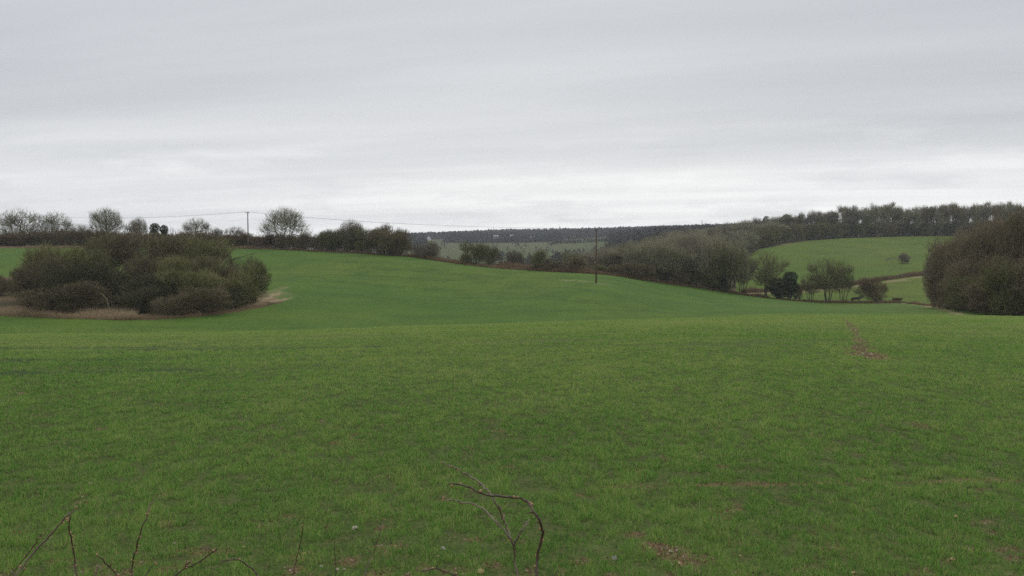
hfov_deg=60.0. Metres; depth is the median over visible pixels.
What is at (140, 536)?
hedge shoot
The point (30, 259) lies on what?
thicket shrub
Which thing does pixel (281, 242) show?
hedge shrub
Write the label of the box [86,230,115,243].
hedge shrub
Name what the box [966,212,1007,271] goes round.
thicket tree
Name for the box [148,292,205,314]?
thicket shrub
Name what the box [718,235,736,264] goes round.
woodland tree
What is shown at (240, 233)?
bare tree
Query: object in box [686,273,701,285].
woodland shrub
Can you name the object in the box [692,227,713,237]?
woodland tree
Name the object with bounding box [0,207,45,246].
bare tree
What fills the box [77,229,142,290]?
thicket tree
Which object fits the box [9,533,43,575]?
hedge shoot
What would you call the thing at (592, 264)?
woodland tree
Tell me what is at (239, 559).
hedge shoot
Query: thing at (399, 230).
hedge shrub
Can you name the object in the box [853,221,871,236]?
woodland shrub
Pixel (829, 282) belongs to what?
bare tree
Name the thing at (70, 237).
hedge shrub
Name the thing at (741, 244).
woodland tree
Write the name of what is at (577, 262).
bush
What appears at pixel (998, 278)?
thicket shrub
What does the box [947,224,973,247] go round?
thicket shrub
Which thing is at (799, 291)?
bush
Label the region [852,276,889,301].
bush
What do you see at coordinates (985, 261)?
thicket tree
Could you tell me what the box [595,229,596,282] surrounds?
utility pole
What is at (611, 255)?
woodland tree
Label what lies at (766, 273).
bare tree
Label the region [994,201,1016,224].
woodland tree
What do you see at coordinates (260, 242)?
hedge shrub
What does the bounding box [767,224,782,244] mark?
woodland shrub
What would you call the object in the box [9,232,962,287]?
hills
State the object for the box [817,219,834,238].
woodland shrub
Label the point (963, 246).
thicket tree
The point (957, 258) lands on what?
thicket shrub
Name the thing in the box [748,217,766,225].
woodland tree
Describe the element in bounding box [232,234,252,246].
hedge shrub
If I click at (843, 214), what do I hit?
woodland tree
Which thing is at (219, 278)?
thicket shrub
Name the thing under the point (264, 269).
thicket shrub
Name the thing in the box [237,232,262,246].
hedge shrub
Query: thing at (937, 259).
thicket tree
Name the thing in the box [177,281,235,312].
thicket shrub
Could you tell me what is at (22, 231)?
hedge shrub
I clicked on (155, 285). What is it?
thicket shrub
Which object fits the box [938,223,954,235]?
woodland shrub
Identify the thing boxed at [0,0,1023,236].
sky
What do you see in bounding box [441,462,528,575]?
hedge shoot
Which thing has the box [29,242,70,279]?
thicket shrub
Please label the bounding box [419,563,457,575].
hedge shoot
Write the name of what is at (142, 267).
thicket tree
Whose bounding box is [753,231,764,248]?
woodland shrub
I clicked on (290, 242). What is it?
hedge shrub
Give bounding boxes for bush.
[410,241,444,256]
[458,241,488,263]
[482,245,502,265]
[504,249,527,264]
[528,249,548,268]
[543,257,567,268]
[564,256,586,269]
[792,283,803,299]
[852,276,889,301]
[891,297,902,300]
[897,252,910,262]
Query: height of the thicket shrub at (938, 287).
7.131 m
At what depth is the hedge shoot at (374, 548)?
2.97 m
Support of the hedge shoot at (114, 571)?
on the rough ground at (13, 302)
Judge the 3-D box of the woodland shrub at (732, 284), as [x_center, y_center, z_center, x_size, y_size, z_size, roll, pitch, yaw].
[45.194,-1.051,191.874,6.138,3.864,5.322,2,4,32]
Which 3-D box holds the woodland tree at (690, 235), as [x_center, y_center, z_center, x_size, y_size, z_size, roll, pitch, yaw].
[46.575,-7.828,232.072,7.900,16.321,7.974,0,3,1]
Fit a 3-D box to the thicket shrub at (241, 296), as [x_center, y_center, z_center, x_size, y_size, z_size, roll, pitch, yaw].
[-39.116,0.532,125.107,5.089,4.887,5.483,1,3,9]
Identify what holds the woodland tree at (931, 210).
on the hills
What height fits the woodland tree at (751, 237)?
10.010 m
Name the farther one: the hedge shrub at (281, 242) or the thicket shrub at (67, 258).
the hedge shrub at (281, 242)
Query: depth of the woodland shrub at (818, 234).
391.60 m
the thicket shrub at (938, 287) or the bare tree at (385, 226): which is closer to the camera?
the thicket shrub at (938, 287)
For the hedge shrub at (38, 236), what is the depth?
226.25 m
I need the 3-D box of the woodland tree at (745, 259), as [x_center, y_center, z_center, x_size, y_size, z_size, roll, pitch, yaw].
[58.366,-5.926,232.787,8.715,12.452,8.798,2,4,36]
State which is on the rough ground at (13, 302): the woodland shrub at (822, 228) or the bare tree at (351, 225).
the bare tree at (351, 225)
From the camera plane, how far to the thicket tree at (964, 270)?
125.32 m
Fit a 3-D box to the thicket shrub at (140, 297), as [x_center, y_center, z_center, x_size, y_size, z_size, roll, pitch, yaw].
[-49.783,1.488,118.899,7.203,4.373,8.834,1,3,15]
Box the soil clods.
[0,319,1023,575]
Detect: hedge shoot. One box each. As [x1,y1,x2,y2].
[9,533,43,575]
[11,506,76,575]
[67,512,77,575]
[96,553,119,575]
[129,499,154,575]
[174,548,218,575]
[221,557,257,575]
[291,521,303,575]
[361,518,385,575]
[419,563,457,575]
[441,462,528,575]
[448,482,543,575]
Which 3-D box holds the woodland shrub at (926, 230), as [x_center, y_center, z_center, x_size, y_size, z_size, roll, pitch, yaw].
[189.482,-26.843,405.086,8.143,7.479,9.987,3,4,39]
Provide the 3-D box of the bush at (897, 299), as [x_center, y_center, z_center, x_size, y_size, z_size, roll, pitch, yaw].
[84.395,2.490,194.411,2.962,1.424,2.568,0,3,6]
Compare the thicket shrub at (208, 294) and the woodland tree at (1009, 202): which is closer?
the thicket shrub at (208, 294)
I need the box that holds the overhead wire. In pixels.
[253,212,574,228]
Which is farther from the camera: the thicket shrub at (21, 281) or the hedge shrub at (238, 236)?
the hedge shrub at (238, 236)
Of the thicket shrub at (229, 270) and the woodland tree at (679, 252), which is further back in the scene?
the woodland tree at (679, 252)
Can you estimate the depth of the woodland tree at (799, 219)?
404.98 m
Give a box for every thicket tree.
[24,247,68,288]
[68,245,119,281]
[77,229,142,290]
[115,230,200,271]
[115,254,159,281]
[140,230,255,261]
[154,251,195,279]
[192,241,241,269]
[192,253,229,280]
[926,234,960,308]
[940,257,981,310]
[946,225,990,276]
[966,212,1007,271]
[973,251,1023,314]
[992,206,1023,310]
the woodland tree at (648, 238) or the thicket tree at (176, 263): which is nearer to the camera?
the thicket tree at (176, 263)
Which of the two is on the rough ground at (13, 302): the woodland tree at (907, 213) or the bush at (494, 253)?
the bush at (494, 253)
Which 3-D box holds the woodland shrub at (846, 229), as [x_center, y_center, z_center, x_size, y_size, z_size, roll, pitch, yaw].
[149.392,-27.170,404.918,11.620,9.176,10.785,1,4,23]
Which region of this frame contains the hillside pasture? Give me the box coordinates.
[736,236,955,303]
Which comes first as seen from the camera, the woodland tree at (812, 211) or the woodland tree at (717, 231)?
the woodland tree at (717, 231)
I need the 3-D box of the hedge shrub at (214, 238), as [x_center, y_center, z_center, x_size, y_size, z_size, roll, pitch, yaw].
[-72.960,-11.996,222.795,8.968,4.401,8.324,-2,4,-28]
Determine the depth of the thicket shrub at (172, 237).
141.34 m
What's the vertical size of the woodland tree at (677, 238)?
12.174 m
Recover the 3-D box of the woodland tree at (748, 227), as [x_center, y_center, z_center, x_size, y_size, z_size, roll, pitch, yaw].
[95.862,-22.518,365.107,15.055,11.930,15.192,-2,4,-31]
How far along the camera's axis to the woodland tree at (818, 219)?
402.61 m
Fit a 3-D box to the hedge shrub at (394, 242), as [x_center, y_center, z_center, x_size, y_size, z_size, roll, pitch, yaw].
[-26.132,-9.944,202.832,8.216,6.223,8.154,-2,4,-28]
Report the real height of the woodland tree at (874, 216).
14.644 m
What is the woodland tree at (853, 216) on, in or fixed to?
on the hills
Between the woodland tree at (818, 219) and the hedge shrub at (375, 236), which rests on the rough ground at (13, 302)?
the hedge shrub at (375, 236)
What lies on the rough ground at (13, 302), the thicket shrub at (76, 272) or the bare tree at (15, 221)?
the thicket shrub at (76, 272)
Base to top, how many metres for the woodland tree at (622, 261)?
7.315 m
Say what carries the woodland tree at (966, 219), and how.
on the hills
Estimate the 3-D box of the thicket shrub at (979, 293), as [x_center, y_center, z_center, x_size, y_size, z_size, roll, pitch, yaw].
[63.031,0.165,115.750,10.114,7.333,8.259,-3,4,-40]
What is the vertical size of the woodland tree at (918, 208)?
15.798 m
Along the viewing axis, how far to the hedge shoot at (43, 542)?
2.57 m
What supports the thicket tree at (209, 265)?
on the rough ground at (13, 302)
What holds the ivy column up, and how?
attached to the bare tree at (734, 272)
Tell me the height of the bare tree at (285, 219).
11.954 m
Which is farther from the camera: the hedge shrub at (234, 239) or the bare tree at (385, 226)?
the hedge shrub at (234, 239)
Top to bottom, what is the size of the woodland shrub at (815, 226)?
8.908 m
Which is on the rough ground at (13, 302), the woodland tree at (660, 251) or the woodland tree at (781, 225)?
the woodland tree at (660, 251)
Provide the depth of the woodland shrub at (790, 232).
373.07 m
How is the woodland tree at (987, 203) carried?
on the hills
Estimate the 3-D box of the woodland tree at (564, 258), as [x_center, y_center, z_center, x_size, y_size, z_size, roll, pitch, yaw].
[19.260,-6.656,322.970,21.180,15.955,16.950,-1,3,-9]
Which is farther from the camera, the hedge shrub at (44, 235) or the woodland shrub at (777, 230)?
the woodland shrub at (777, 230)
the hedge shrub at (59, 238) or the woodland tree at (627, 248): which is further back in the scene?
the hedge shrub at (59, 238)
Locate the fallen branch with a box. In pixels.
[851,292,866,300]
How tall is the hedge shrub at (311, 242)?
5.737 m
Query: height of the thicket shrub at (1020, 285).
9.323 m
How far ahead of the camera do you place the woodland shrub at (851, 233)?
406.88 m
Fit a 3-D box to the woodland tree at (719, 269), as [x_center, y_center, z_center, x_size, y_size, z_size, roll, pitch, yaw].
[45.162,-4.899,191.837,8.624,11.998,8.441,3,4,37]
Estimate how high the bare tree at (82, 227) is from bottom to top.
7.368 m
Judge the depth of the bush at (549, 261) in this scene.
183.82 m
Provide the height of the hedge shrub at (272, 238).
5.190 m
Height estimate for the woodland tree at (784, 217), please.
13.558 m
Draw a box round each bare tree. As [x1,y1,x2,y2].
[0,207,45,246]
[36,211,74,245]
[68,223,92,233]
[87,206,123,233]
[123,222,139,233]
[129,217,148,235]
[179,217,212,234]
[211,227,223,235]
[223,226,246,242]
[255,206,312,248]
[337,219,364,244]
[369,223,394,252]
[700,239,748,291]
[728,250,758,292]
[744,252,790,295]
[800,270,825,299]
[805,256,854,300]
[827,259,856,299]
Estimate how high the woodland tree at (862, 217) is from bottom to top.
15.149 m
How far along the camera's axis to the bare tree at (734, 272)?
187.96 m
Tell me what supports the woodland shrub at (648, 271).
on the rough ground at (13, 302)
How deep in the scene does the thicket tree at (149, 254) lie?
139.19 m
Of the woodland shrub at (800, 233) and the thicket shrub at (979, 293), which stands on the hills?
the woodland shrub at (800, 233)
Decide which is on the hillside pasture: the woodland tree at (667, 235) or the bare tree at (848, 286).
the bare tree at (848, 286)
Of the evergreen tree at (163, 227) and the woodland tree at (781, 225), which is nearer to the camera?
the evergreen tree at (163, 227)
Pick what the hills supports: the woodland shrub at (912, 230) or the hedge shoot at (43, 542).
the woodland shrub at (912, 230)
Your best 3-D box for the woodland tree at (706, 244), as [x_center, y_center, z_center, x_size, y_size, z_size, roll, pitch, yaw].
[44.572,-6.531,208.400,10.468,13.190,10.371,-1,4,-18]
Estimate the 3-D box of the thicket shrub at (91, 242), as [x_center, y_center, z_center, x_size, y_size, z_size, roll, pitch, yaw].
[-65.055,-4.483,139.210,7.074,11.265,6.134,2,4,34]
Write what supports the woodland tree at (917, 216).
on the hills
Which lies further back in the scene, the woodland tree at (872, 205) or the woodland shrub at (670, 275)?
the woodland tree at (872, 205)
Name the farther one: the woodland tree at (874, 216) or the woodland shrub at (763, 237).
the woodland tree at (874, 216)
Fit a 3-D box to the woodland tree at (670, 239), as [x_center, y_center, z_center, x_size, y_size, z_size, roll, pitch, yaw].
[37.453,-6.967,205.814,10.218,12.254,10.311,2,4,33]
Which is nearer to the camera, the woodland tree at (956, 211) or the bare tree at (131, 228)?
the bare tree at (131, 228)
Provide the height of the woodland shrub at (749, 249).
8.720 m
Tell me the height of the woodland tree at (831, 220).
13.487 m
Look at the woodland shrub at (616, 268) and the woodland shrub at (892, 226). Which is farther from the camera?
the woodland shrub at (892, 226)
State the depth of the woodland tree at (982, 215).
404.70 m
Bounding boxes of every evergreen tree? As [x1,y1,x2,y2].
[149,223,160,232]
[160,225,168,235]
[767,277,788,297]
[782,271,799,298]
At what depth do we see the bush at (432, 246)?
201.28 m
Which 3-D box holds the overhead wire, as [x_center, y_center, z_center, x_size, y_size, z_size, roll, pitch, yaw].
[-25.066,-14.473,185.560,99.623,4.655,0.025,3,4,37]
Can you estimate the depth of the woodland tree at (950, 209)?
421.29 m
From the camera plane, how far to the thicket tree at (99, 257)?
131.09 m
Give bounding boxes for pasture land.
[385,238,607,266]
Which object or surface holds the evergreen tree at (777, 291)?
on the hillside pasture
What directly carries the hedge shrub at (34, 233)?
on the hills
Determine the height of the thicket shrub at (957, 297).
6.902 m
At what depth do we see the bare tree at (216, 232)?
237.29 m
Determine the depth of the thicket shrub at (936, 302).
146.25 m
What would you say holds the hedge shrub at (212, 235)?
on the rough ground at (13, 302)
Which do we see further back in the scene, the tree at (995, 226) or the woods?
the woods
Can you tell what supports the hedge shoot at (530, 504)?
on the rough ground at (13, 302)
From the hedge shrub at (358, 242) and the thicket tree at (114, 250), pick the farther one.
the hedge shrub at (358, 242)
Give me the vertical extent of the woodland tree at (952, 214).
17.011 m
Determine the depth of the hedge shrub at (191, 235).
221.18 m
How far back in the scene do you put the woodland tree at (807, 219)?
402.88 m
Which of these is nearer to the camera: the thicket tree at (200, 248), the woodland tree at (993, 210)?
the thicket tree at (200, 248)
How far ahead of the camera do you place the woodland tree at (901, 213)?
402.72 m
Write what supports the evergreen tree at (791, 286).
on the hillside pasture
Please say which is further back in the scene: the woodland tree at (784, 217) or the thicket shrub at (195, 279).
the woodland tree at (784, 217)
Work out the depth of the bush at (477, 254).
194.07 m
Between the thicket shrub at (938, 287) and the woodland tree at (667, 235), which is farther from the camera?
the woodland tree at (667, 235)
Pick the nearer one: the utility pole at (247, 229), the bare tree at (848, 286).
the bare tree at (848, 286)
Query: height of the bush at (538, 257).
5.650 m
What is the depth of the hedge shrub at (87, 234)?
223.43 m
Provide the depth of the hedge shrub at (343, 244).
215.10 m
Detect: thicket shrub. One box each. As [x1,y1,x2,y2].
[0,273,12,295]
[4,263,49,305]
[6,282,81,311]
[15,240,96,297]
[22,246,42,291]
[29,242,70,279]
[33,254,119,306]
[49,275,114,311]
[81,229,119,284]
[81,245,122,291]
[98,272,137,303]
[113,267,196,306]
[114,285,170,312]
[133,281,174,308]
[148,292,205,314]
[152,253,233,286]
[153,226,185,272]
[155,267,228,305]
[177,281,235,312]
[197,271,250,306]
[213,263,245,279]
[223,279,250,307]
[226,261,269,304]
[235,254,272,302]
[921,234,953,308]
[921,239,944,306]
[930,282,943,307]
[932,271,979,310]
[941,226,982,309]
[941,271,988,311]
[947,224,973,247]
[948,217,1000,295]
[956,272,1021,313]
[965,209,1022,235]
[971,259,1023,315]
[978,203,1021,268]
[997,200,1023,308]
[998,258,1023,310]
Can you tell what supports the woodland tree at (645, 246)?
on the rough ground at (13, 302)
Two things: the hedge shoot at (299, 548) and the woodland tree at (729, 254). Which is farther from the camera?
the woodland tree at (729, 254)
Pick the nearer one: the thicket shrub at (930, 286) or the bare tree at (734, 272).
the thicket shrub at (930, 286)
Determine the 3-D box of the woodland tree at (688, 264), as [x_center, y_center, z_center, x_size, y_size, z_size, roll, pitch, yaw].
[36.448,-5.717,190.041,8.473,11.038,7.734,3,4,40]
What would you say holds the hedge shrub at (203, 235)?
on the rough ground at (13, 302)
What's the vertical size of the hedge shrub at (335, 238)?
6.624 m
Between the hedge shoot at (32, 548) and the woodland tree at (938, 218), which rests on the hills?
the woodland tree at (938, 218)
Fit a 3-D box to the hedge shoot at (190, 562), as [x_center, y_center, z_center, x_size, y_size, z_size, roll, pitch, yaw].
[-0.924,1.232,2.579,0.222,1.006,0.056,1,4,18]
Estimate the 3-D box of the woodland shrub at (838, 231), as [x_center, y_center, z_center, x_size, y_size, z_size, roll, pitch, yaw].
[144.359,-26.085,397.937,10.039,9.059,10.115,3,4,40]
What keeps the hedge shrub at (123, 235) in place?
on the rough ground at (13, 302)
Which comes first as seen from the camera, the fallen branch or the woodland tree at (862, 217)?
the fallen branch
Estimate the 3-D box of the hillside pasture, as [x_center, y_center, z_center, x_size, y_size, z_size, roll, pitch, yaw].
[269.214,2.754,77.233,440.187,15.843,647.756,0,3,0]
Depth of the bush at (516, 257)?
223.46 m
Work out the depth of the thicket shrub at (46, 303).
115.91 m
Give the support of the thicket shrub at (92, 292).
on the rough ground at (13, 302)
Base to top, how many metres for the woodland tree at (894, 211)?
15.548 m
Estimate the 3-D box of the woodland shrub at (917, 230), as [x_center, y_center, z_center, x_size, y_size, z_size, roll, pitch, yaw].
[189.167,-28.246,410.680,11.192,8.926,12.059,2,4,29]
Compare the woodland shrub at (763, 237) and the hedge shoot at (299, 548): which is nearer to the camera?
the hedge shoot at (299, 548)
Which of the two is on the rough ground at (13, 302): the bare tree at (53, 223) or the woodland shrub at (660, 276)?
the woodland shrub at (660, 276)
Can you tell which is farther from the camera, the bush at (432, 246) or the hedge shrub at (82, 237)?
the hedge shrub at (82, 237)
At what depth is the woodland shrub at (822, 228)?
394.58 m
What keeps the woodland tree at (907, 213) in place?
on the hills
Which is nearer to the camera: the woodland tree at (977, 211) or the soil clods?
the soil clods
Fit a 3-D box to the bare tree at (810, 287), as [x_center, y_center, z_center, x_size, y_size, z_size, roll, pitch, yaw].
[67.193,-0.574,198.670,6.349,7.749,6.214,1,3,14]
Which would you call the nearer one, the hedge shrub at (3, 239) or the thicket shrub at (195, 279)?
the thicket shrub at (195, 279)
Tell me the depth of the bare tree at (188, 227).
232.63 m
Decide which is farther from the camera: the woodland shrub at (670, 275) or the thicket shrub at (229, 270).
the woodland shrub at (670, 275)
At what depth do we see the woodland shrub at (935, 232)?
407.17 m
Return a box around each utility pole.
[245,212,248,248]
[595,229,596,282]
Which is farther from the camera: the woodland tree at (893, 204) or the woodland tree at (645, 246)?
the woodland tree at (893, 204)
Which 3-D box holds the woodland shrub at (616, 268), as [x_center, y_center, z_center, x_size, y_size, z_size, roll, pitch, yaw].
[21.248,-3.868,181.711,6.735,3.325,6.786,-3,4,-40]
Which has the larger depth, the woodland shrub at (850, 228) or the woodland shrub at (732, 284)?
the woodland shrub at (850, 228)
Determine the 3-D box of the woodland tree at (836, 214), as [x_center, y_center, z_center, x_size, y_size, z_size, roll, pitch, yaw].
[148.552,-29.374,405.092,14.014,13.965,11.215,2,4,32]
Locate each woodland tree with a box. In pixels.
[544,250,575,265]
[579,249,621,266]
[584,255,609,269]
[594,248,626,272]
[608,246,647,269]
[611,243,662,267]
[613,244,635,254]
[633,239,661,277]
[636,235,659,242]
[639,237,683,279]
[642,240,700,280]
[659,231,684,238]
[660,235,683,244]
[668,238,705,283]
[669,234,698,282]
[675,230,697,273]
[678,232,714,273]
[684,237,730,282]
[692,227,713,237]
[692,236,714,284]
[705,242,735,287]
[706,227,738,239]
[714,222,730,229]
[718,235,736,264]
[719,242,739,279]
[720,226,734,233]
[726,235,754,256]
[731,220,760,233]
[733,244,749,286]
[735,229,760,248]
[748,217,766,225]
[755,223,767,228]
[761,221,789,236]
[771,213,792,224]
[778,215,803,225]
[783,216,793,227]
[791,212,804,239]
[802,212,817,238]
[804,209,818,224]
[811,213,828,238]
[818,213,837,238]
[826,211,849,235]
[837,204,854,234]
[841,206,850,236]
[844,205,862,236]
[855,206,875,236]
[864,207,885,236]
[869,202,881,220]
[876,203,905,236]
[879,200,894,221]
[889,206,901,235]
[894,206,908,235]
[903,209,915,235]
[909,208,923,235]
[910,205,925,213]
[921,205,948,235]
[928,206,947,235]
[938,202,952,235]
[938,202,958,221]
[948,202,967,234]
[950,204,967,234]
[952,206,976,234]
[969,202,990,227]
[972,205,991,224]
[976,201,993,219]
[988,203,1006,220]
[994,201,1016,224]
[1004,199,1022,219]
[1014,204,1023,219]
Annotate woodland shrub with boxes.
[591,264,612,271]
[607,262,633,273]
[620,261,644,277]
[640,265,657,278]
[646,264,666,279]
[661,269,677,280]
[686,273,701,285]
[712,278,734,289]
[745,232,757,251]
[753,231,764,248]
[757,226,774,246]
[758,231,769,247]
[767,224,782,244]
[771,224,786,242]
[779,225,794,241]
[786,223,798,241]
[790,223,807,240]
[799,224,819,239]
[800,222,814,239]
[806,222,823,239]
[815,221,829,238]
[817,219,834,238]
[824,222,844,237]
[830,222,849,237]
[846,221,855,236]
[847,222,859,236]
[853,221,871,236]
[875,223,890,236]
[881,221,897,236]
[892,222,907,235]
[904,222,920,235]
[911,221,931,235]
[918,222,934,235]
[933,223,944,235]
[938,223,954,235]
[944,221,960,235]
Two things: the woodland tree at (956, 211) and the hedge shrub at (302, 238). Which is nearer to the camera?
the hedge shrub at (302, 238)
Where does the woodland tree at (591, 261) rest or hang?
on the rough ground at (13, 302)
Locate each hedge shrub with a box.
[0,233,12,246]
[4,229,27,246]
[5,232,39,246]
[26,229,49,245]
[32,232,57,246]
[39,227,68,246]
[52,229,79,245]
[62,229,88,246]
[71,230,87,245]
[83,228,104,242]
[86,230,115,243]
[109,232,132,242]
[180,233,207,242]
[194,233,211,241]
[198,231,226,244]
[205,233,232,245]
[220,234,241,245]
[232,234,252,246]
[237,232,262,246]
[247,234,274,246]
[266,232,283,248]
[273,233,296,248]
[283,233,300,248]
[293,231,314,249]
[305,231,324,250]
[314,229,335,250]
[323,227,346,250]
[335,229,348,251]
[343,228,361,250]
[344,226,372,251]
[353,228,378,252]
[363,225,413,254]
[373,225,387,253]
[385,234,414,255]
[390,227,412,252]
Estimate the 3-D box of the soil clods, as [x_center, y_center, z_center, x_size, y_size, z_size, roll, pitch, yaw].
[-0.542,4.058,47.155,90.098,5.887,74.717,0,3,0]
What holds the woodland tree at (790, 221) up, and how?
on the hills
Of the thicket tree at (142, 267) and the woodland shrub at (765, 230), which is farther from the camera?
the woodland shrub at (765, 230)
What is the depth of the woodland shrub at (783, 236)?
370.43 m
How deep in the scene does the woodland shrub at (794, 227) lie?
379.82 m
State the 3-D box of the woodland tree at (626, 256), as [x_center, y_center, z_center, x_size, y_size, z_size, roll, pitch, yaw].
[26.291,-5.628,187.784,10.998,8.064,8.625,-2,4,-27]
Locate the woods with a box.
[406,224,732,265]
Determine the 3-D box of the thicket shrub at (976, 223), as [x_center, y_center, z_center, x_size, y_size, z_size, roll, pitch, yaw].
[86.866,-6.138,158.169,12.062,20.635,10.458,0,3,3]
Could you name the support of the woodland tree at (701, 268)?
on the rough ground at (13, 302)
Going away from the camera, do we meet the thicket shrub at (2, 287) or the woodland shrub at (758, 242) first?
the thicket shrub at (2, 287)
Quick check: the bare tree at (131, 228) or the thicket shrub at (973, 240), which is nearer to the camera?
the thicket shrub at (973, 240)
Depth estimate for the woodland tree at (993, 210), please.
404.60 m
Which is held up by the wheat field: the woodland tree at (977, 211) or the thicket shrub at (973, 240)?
the thicket shrub at (973, 240)
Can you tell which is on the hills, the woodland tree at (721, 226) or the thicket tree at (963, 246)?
the woodland tree at (721, 226)
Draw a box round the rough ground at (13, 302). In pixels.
[0,249,1019,320]
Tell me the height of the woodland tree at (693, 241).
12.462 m
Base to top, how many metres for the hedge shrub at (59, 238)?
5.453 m
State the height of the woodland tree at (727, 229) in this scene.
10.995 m
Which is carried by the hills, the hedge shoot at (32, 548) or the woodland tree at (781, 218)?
the woodland tree at (781, 218)
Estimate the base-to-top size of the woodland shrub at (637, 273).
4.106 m
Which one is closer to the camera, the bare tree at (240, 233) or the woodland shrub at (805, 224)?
the bare tree at (240, 233)
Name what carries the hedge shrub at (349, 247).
on the rough ground at (13, 302)
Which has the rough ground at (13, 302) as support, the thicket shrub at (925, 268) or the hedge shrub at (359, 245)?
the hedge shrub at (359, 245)
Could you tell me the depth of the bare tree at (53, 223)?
236.93 m
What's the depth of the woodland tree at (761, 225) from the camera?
369.28 m
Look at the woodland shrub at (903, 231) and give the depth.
409.42 m
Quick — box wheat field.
[0,248,1023,575]
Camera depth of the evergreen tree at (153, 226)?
233.05 m
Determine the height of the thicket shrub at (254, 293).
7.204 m
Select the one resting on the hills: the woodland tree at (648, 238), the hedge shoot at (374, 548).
the woodland tree at (648, 238)
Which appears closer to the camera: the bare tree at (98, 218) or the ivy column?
the ivy column
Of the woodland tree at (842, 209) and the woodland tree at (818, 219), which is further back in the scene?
the woodland tree at (842, 209)
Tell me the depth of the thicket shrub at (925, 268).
152.57 m
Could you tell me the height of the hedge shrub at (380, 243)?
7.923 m
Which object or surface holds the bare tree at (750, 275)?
on the rough ground at (13, 302)
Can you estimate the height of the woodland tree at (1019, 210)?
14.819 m
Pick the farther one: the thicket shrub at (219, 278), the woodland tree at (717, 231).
the woodland tree at (717, 231)
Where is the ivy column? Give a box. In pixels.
[719,248,728,290]
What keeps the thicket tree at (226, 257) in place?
on the rough ground at (13, 302)
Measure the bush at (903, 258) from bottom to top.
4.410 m
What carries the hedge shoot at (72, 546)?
on the rough ground at (13, 302)
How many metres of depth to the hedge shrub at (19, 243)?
225.16 m
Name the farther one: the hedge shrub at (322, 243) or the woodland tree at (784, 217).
the woodland tree at (784, 217)
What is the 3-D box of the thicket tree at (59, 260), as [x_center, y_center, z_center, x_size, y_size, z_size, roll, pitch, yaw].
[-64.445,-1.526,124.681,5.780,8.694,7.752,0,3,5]
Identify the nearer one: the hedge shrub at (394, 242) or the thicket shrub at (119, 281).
the thicket shrub at (119, 281)
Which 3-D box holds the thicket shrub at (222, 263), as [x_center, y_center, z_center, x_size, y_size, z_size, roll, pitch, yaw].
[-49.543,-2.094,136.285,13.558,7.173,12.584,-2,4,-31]
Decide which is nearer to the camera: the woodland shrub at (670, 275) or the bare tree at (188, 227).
the woodland shrub at (670, 275)
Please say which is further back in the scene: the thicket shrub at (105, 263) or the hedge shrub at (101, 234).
the hedge shrub at (101, 234)
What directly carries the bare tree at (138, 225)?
on the hills
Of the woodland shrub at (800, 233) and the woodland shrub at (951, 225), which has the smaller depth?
the woodland shrub at (800, 233)
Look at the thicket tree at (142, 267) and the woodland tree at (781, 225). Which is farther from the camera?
the woodland tree at (781, 225)
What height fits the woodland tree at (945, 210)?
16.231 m
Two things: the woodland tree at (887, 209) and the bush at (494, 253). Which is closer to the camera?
the bush at (494, 253)

